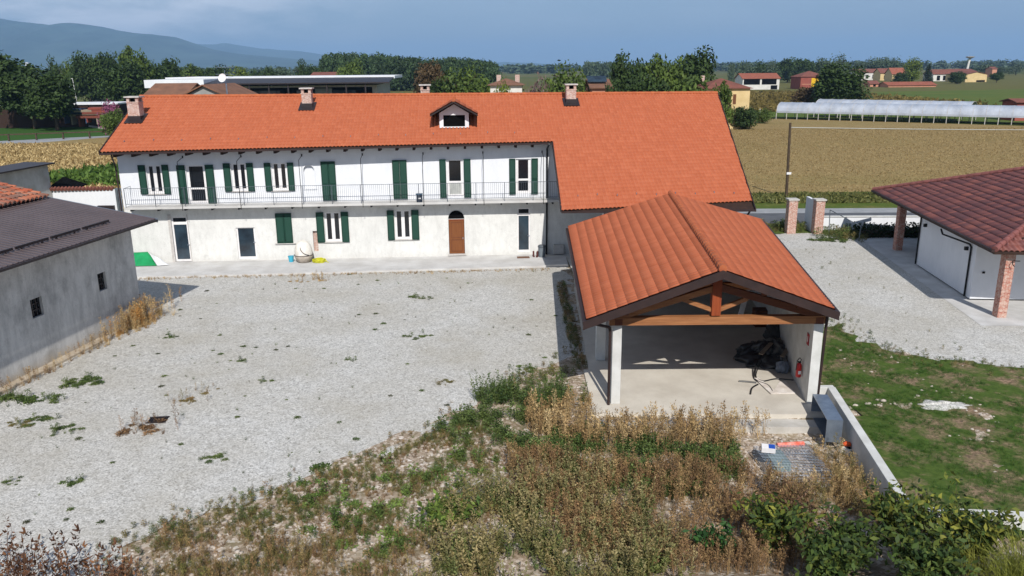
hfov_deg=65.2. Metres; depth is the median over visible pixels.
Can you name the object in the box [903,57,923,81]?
tree
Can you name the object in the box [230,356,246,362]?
weed clump
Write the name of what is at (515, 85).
white house
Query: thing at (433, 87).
tree
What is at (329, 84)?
modern hall
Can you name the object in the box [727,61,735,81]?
tree
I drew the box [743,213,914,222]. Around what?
road
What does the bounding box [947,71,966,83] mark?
bush
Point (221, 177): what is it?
farmhouse
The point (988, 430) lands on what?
lawn stones
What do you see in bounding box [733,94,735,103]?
window
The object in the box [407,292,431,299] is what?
weed clump
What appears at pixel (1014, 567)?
long grass
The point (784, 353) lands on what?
board
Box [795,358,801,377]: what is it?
fire extinguisher
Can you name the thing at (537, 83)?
tree
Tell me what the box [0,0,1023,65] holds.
sky
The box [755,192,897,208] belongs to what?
grass verge
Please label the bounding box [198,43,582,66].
mountain
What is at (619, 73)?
tree
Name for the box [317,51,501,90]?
poplar wood
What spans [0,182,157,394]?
barn
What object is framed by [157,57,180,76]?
tree
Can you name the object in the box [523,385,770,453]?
dry weeds
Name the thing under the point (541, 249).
rubbish bin
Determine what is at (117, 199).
yard gate
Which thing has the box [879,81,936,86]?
long shed
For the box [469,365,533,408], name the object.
feathery bush
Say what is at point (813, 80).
window
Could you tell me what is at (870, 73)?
row house
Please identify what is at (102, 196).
boundary wall
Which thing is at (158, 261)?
plastic sheet
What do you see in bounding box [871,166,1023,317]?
bungalow
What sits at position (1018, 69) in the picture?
tree
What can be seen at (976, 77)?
cream shed
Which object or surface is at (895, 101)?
greenhouse
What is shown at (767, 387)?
cardboard sheet
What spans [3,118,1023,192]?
stubble field
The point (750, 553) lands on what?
rusty weeds
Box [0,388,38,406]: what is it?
weed clump
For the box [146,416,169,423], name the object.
drain grate
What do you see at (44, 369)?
dry grass
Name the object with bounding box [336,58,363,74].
tree
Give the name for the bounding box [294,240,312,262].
garden oven
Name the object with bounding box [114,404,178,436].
weed clump
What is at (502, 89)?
tree
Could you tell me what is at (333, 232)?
window
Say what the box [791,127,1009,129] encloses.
overhead wire
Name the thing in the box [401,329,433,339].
weed clump
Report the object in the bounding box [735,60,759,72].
tree
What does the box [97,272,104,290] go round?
window
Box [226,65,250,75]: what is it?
tree
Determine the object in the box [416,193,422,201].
storage box
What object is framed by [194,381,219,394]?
weed clump
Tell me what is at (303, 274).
edge grass
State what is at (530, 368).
weed clump
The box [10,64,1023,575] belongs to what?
ground
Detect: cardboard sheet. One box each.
[755,377,777,393]
[773,381,795,393]
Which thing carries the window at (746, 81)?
in the red roof barn at (762, 81)
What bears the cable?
on the carport
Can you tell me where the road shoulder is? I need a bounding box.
[739,208,908,212]
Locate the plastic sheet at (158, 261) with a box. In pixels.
[149,253,168,265]
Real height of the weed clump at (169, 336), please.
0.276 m
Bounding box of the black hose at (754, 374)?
[753,359,772,390]
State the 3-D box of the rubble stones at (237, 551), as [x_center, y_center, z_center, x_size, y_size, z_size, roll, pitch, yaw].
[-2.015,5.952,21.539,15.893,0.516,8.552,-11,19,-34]
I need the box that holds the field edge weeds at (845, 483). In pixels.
[759,433,890,523]
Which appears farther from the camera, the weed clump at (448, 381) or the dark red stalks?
the weed clump at (448, 381)
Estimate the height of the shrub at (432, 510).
0.843 m
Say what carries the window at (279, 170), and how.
in the farmhouse
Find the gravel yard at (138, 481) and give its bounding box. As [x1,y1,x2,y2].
[0,267,585,575]
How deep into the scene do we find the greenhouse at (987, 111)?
161.02 m
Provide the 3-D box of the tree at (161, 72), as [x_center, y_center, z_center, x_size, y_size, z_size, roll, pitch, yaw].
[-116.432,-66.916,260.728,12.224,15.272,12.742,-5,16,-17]
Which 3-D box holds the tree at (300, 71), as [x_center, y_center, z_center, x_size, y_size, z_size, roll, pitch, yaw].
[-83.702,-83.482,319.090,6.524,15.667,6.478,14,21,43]
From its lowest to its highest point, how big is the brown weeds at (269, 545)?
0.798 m
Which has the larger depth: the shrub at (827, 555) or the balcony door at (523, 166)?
the balcony door at (523, 166)
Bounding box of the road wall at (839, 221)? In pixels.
[823,215,919,229]
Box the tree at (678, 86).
[656,76,708,91]
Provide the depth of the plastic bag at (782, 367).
30.09 m
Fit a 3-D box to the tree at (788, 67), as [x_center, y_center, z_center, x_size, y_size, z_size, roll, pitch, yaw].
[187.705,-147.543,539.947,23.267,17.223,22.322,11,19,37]
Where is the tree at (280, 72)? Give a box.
[273,65,293,75]
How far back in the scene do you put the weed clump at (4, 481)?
22.89 m
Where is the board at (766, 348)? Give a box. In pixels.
[759,342,772,354]
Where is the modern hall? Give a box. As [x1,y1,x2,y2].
[144,75,401,93]
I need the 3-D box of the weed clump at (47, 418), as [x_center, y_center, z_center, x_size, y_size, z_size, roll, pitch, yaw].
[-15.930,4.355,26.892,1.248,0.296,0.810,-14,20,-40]
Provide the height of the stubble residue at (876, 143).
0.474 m
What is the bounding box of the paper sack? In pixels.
[761,443,775,453]
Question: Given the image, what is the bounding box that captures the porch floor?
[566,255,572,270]
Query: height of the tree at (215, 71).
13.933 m
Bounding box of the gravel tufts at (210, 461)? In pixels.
[23,270,557,524]
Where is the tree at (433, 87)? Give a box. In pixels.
[430,75,452,92]
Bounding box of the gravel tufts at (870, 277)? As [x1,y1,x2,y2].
[787,239,984,349]
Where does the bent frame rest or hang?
on the gravel drive
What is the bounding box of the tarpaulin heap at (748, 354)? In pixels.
[733,337,787,368]
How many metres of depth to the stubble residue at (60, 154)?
110.53 m
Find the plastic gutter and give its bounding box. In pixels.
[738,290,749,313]
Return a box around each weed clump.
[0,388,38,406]
[1,476,22,485]
[7,417,33,426]
[17,412,59,427]
[30,391,65,403]
[48,422,85,436]
[57,473,84,486]
[59,371,103,388]
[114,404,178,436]
[162,331,178,338]
[165,388,208,405]
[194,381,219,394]
[198,450,228,461]
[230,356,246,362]
[259,376,273,383]
[312,269,328,281]
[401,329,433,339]
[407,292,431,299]
[435,378,455,385]
[508,364,537,372]
[806,232,847,242]
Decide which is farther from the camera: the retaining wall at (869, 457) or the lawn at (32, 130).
the lawn at (32, 130)
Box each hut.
[585,79,612,91]
[862,81,878,86]
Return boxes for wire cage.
[753,445,831,481]
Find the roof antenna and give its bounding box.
[218,73,227,93]
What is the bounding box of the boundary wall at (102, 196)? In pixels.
[49,186,117,209]
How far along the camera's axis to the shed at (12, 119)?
167.90 m
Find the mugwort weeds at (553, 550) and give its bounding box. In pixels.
[411,441,697,575]
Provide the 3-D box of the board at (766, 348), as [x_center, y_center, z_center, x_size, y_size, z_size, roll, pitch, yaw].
[9.808,2.333,30.875,0.160,0.130,1.222,10,19,34]
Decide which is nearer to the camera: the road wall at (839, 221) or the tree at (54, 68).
the road wall at (839, 221)
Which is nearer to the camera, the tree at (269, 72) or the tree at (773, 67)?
the tree at (269, 72)
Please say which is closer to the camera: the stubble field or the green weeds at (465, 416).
the green weeds at (465, 416)
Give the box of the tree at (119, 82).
[101,58,149,101]
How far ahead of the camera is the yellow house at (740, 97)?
146.32 m
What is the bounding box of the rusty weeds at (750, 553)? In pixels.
[500,434,840,575]
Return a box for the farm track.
[0,136,108,143]
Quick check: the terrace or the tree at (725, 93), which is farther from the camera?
the tree at (725, 93)
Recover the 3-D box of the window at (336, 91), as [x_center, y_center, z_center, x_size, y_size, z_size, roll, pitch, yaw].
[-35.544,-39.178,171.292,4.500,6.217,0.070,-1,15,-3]
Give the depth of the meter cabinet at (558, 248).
49.45 m
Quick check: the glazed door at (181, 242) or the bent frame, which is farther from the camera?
the bent frame
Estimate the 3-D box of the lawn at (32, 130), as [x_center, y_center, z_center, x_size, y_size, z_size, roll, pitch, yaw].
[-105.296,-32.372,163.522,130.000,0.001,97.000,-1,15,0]
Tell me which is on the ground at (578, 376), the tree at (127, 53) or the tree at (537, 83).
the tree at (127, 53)
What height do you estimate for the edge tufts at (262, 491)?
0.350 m
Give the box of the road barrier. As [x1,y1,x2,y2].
[0,131,101,140]
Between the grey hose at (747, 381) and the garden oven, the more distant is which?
the garden oven
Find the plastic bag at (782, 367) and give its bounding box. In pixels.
[775,361,789,373]
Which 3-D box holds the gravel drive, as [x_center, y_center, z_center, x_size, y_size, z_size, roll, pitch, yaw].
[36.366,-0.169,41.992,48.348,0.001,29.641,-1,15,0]
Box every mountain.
[0,19,318,70]
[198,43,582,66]
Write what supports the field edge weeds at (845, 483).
on the ground at (578, 376)
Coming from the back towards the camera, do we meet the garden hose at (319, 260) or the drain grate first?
the garden hose at (319, 260)
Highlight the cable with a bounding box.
[755,360,793,381]
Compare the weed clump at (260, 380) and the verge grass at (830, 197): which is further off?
the verge grass at (830, 197)
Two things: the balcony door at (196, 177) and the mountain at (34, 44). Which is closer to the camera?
the balcony door at (196, 177)
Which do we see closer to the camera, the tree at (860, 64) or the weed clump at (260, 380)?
the weed clump at (260, 380)
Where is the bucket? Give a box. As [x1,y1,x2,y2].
[288,255,293,261]
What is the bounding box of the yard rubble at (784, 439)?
[737,433,852,490]
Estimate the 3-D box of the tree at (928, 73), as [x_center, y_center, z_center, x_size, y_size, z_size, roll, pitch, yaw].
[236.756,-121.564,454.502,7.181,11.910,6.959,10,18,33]
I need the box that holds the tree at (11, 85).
[0,64,53,128]
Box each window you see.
[30,297,41,316]
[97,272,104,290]
[146,165,166,194]
[231,163,249,191]
[258,91,279,93]
[271,163,288,191]
[324,212,343,242]
[334,90,355,93]
[394,210,411,240]
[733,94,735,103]
[744,79,759,84]
[762,79,776,84]
[811,78,818,85]
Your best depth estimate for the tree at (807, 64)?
535.86 m
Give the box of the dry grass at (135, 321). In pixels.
[94,284,181,348]
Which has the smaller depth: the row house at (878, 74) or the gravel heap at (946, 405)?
the gravel heap at (946, 405)
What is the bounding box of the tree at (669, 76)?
[641,53,689,87]
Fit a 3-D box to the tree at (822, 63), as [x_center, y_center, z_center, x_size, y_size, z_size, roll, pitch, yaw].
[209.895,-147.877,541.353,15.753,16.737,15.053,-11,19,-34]
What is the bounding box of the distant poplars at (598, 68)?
[582,61,613,77]
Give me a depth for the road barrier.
138.16 m
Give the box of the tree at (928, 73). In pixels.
[921,64,933,81]
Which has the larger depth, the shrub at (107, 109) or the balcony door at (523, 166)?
the shrub at (107, 109)
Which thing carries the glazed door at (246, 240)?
in the farmhouse
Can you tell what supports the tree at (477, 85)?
on the stubble field
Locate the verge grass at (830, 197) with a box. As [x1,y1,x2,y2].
[751,190,890,203]
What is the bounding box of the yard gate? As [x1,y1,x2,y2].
[115,188,123,211]
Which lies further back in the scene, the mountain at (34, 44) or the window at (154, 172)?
the mountain at (34, 44)
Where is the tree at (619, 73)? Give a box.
[608,49,645,91]
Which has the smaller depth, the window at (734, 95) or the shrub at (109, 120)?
the shrub at (109, 120)
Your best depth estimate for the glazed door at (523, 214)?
49.44 m
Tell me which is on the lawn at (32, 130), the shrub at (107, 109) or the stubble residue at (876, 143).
the shrub at (107, 109)
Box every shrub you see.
[97,98,123,134]
[98,108,123,135]
[415,486,489,532]
[679,518,741,561]
[720,466,828,515]
[730,490,851,554]
[786,510,878,575]
[810,498,886,575]
[856,507,981,575]
[861,477,963,556]
[934,471,1023,574]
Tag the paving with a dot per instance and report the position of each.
(978, 311)
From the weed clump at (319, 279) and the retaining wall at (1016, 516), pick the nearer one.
the retaining wall at (1016, 516)
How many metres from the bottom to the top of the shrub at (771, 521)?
1.554 m
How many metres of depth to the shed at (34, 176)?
56.11 m
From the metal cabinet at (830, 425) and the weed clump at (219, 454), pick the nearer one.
the weed clump at (219, 454)
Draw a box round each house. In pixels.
[143,83,199,94]
[183,83,257,94]
[487,75,524,92]
[697,76,750,128]
[850,69,875,79]
[873,68,887,80]
[884,68,904,80]
[985,67,997,76]
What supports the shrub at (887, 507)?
on the ground at (578, 376)
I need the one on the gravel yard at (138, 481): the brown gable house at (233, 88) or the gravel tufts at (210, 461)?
the gravel tufts at (210, 461)
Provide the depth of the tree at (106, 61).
276.23 m
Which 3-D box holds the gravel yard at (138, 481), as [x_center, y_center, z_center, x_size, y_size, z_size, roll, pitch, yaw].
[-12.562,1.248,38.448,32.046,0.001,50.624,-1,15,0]
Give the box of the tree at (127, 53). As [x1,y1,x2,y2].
[117,45,157,79]
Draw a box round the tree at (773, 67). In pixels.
[761,59,781,76]
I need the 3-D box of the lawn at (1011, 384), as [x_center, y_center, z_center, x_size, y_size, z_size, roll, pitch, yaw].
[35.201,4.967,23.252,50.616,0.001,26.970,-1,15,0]
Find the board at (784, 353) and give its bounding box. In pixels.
[780,348,787,356]
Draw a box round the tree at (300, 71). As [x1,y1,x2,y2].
[293,58,308,75]
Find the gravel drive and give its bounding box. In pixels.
[776,233,1023,367]
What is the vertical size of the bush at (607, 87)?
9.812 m
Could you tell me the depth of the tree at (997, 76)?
482.82 m
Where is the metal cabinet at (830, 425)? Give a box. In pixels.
[811,394,842,446]
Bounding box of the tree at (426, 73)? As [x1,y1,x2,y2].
[413,57,446,92]
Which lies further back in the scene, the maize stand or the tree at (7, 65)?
the maize stand
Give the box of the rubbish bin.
[538,244,545,256]
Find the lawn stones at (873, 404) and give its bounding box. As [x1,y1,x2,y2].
[848,399,902,406]
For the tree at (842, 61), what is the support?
on the ground at (578, 376)
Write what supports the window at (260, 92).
in the modern hall
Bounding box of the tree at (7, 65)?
[0,50,36,101]
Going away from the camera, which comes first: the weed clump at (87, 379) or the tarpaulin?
the weed clump at (87, 379)
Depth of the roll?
25.18 m
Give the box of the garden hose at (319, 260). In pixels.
[312,257,328,262]
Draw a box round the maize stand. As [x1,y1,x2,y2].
[749,90,996,111]
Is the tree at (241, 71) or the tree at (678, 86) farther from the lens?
the tree at (241, 71)
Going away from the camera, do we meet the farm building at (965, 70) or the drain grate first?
the drain grate
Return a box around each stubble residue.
[0,141,123,208]
[730,126,1023,191]
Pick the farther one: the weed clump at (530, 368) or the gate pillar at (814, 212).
the gate pillar at (814, 212)
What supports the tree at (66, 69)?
on the ground at (578, 376)
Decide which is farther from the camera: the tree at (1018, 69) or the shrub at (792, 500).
the tree at (1018, 69)
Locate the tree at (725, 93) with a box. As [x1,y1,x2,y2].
[712,80,734,123]
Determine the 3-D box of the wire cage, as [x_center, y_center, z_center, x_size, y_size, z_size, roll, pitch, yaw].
[8.298,5.254,23.819,1.712,0.392,1.712,-1,15,-2]
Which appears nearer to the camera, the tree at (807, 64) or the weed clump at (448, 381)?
the weed clump at (448, 381)
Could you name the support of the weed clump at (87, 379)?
on the gravel yard at (138, 481)
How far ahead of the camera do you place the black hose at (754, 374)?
29.87 m
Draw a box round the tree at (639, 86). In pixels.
[622,71,670,91]
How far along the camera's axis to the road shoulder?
64.22 m
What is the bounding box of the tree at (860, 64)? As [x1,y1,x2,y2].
[851,61,866,68]
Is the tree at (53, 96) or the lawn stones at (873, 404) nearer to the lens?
the lawn stones at (873, 404)
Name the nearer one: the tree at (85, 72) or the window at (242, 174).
the window at (242, 174)
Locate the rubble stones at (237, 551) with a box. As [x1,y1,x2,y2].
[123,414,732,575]
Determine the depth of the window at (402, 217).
48.94 m
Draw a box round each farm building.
[310,72,338,75]
[953,69,976,71]
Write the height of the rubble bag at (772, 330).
0.992 m
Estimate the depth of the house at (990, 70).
679.01 m
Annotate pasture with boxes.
[758,89,1023,125]
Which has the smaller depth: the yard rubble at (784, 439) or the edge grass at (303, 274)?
the yard rubble at (784, 439)
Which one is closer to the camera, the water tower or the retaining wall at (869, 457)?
the retaining wall at (869, 457)
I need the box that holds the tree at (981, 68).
[972,63,995,72]
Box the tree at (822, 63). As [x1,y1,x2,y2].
[812,57,833,73]
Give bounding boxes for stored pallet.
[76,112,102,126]
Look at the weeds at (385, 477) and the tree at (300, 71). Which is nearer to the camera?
the weeds at (385, 477)
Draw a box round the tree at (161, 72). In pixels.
[148,60,171,79]
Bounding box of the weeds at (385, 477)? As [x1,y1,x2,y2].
[295,445,516,574]
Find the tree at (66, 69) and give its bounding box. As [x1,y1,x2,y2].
[57,57,77,98]
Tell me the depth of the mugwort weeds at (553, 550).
19.21 m
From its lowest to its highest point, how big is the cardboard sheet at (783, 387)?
0.018 m
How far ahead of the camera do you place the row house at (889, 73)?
564.24 m
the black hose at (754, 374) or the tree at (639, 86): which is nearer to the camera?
the black hose at (754, 374)
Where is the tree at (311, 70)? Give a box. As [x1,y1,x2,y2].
[304,64,324,75]
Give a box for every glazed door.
[171,217,191,261]
[236,227,256,258]
[517,208,529,251]
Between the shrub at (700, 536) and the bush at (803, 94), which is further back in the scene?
the bush at (803, 94)
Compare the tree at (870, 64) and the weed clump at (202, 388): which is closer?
the weed clump at (202, 388)
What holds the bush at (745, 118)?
on the stubble field
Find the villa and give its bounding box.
[790,71,818,88]
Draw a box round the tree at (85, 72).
[61,50,108,101]
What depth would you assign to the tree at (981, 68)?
730.12 m
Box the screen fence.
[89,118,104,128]
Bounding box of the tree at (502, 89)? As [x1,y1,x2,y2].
[493,75,510,92]
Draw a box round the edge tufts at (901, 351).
[829,313,1023,377]
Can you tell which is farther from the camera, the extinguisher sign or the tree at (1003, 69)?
the tree at (1003, 69)
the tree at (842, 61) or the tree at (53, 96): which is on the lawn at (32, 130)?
the tree at (53, 96)
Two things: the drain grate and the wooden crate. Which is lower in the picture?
the drain grate
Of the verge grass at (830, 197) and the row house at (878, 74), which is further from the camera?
the row house at (878, 74)
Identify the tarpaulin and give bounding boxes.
[134,252,156,265]
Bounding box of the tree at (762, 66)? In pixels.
[752,59,770,72]
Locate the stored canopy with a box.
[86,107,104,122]
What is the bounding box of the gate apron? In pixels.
[768,223,830,233]
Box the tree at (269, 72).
[251,67,277,75]
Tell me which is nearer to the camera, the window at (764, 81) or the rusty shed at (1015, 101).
the rusty shed at (1015, 101)
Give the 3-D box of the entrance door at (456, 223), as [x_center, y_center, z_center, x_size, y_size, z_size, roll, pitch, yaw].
[-3.400,-3.377,49.145,1.130,2.800,0.220,-1,15,-3]
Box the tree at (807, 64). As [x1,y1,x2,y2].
[795,57,820,73]
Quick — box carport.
[566,190,839,433]
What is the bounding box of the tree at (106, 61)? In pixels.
[94,51,118,101]
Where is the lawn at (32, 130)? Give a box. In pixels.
[0,127,107,140]
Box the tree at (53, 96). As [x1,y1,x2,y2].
[19,73,77,130]
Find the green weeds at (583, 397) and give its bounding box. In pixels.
[471,341,588,408]
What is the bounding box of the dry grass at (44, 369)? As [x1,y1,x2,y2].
[0,327,112,393]
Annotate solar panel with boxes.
[587,76,606,81]
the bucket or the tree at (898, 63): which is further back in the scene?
the tree at (898, 63)
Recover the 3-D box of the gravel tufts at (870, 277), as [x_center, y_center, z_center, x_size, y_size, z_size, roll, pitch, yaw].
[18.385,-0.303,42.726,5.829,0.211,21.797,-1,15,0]
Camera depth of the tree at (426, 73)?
205.91 m
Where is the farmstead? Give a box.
[922,69,954,80]
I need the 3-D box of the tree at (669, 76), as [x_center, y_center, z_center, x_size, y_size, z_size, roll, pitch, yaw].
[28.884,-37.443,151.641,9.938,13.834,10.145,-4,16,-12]
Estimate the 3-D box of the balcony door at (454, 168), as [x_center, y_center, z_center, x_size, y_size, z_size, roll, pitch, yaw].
[-3.440,-6.641,48.380,1.000,2.260,0.060,-1,15,-3]
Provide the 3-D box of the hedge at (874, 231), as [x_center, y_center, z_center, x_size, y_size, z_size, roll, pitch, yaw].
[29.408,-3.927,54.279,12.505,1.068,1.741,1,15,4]
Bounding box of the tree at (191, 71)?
[178,63,203,76]
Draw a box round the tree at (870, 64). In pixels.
[862,56,881,68]
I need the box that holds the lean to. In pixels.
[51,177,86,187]
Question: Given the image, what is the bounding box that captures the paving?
[863,237,1023,325]
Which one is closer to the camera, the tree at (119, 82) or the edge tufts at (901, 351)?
the edge tufts at (901, 351)
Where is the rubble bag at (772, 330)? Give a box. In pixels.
[762,324,779,338]
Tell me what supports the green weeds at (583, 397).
on the ground at (578, 376)
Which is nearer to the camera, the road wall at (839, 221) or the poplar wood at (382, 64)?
the road wall at (839, 221)
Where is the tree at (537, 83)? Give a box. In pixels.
[522,72,549,91]
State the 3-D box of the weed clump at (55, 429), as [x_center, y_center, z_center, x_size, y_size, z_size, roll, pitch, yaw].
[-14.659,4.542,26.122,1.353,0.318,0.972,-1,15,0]
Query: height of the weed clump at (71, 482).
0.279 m
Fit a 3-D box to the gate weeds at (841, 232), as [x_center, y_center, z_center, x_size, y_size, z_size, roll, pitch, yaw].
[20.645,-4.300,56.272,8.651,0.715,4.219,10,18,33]
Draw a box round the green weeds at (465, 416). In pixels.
[431,401,747,499]
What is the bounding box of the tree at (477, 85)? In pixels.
[434,61,492,92]
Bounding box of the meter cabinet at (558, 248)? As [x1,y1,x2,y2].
[553,244,563,253]
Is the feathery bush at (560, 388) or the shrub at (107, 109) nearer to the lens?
the feathery bush at (560, 388)
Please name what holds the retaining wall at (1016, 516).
on the ground at (578, 376)
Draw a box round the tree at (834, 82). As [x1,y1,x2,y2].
[809,62,872,102]
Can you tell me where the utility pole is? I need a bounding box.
[785,123,791,195]
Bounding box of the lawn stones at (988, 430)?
[840,350,1006,471]
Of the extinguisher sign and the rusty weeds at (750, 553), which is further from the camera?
the extinguisher sign
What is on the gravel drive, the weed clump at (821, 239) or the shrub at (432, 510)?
the weed clump at (821, 239)
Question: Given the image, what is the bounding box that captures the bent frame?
[828,210,861,240]
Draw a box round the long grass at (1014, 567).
[945,508,1023,575]
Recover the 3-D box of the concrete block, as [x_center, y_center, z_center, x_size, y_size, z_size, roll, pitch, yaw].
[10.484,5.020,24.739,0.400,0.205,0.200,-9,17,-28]
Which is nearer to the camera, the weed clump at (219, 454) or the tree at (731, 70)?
the weed clump at (219, 454)
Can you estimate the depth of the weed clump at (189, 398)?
28.34 m
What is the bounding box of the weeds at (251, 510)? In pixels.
[130,418,529,575]
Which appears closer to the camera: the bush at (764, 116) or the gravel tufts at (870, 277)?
the gravel tufts at (870, 277)
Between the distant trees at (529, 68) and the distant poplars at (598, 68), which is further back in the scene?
the distant trees at (529, 68)
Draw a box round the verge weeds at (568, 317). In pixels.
[556,280,587,369]
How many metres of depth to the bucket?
48.26 m
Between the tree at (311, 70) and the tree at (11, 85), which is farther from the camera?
the tree at (311, 70)
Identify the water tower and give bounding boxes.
[966,56,974,68]
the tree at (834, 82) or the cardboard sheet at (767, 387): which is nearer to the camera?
the cardboard sheet at (767, 387)
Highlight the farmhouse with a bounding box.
[98,84,755,261]
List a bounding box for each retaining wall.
[819,385,908,502]
[925,507,1023,536]
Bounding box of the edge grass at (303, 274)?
[141,268,548,280]
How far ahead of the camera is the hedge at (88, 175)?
83.76 m
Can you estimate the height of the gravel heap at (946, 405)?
0.266 m
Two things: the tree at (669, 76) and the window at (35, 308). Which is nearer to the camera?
the window at (35, 308)
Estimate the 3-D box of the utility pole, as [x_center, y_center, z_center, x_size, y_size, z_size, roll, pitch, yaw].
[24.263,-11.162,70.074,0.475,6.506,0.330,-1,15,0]
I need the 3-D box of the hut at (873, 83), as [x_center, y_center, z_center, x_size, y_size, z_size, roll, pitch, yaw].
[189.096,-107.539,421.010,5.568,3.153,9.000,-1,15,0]
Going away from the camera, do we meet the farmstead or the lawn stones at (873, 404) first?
the lawn stones at (873, 404)
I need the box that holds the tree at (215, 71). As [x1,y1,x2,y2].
[199,64,228,76]
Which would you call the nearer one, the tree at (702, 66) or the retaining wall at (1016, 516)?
the retaining wall at (1016, 516)
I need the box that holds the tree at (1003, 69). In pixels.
[996,66,1012,74]
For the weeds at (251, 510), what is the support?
on the ground at (578, 376)
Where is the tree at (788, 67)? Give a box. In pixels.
[774,56,806,82]
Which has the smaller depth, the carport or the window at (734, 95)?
the carport
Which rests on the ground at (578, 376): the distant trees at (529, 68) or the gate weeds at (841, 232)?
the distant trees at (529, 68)
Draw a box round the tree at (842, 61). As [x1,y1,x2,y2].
[827,51,852,74]
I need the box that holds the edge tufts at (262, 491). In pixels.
[80,361,553,575]
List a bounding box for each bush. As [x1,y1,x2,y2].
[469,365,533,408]
[502,369,574,411]
[605,80,619,91]
[729,106,758,128]
[754,108,774,122]
[789,85,818,102]
[890,71,908,81]
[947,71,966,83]
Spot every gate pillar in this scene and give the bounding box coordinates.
[784,198,799,233]
[804,196,826,233]
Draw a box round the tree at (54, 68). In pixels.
[46,54,63,80]
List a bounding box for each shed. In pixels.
[0,101,127,127]
[0,162,54,197]
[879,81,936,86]
[945,71,986,81]
[999,98,1023,120]
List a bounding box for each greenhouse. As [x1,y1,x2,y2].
[776,102,1023,124]
[813,99,976,121]
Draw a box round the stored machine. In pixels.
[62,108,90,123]
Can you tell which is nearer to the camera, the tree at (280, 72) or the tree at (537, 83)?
the tree at (537, 83)
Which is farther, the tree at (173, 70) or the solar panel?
the tree at (173, 70)
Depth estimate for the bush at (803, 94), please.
208.24 m
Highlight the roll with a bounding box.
[776,441,804,446]
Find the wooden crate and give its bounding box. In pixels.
[752,307,767,326]
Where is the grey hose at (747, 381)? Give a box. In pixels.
[739,380,755,383]
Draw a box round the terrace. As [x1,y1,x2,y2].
[136,253,569,277]
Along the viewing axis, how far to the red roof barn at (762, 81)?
388.14 m
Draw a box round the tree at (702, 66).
[671,45,717,85]
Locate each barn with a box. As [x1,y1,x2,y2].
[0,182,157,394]
[734,73,780,89]
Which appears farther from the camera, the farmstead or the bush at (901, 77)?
the farmstead
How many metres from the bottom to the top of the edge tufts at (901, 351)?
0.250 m
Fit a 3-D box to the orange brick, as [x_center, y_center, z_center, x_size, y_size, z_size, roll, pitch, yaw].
[10.366,4.812,24.753,0.270,0.140,0.228,-1,15,0]
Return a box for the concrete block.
[844,446,852,455]
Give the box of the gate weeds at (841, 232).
[762,218,867,242]
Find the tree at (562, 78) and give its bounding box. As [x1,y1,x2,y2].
[542,59,589,91]
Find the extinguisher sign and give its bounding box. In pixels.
[806,332,809,345]
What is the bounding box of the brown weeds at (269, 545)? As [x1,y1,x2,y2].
[103,513,428,575]
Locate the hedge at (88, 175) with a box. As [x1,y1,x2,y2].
[49,161,120,185]
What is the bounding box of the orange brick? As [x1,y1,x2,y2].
[843,441,850,446]
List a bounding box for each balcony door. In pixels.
[186,165,208,203]
[446,159,463,196]
[516,159,530,192]
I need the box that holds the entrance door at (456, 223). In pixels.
[448,211,465,255]
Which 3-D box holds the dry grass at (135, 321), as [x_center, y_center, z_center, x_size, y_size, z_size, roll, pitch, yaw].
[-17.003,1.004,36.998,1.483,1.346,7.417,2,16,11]
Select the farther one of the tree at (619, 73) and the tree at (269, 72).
the tree at (269, 72)
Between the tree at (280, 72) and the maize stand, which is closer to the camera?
the maize stand
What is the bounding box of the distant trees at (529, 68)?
[34,59,1023,75]
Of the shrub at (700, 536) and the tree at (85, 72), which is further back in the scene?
the tree at (85, 72)
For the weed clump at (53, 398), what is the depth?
28.50 m
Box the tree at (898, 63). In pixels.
[887,55,904,67]
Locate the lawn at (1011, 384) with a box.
[820,324,1023,535]
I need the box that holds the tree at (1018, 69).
[1007,62,1023,74]
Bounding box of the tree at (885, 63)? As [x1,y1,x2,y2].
[873,56,892,68]
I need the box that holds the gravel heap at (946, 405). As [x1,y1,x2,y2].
[918,400,970,410]
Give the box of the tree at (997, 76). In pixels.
[989,72,1004,82]
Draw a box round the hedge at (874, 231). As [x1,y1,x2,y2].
[853,221,918,237]
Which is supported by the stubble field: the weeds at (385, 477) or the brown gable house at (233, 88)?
the brown gable house at (233, 88)
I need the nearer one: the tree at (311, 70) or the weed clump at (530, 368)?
the weed clump at (530, 368)
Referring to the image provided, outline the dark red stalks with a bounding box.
[0,517,138,575]
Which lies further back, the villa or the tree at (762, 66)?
the tree at (762, 66)
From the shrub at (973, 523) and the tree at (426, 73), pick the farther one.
the tree at (426, 73)
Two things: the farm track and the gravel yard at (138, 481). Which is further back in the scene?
the farm track
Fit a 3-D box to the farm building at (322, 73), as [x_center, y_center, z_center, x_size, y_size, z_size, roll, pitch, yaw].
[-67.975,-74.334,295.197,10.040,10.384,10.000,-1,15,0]

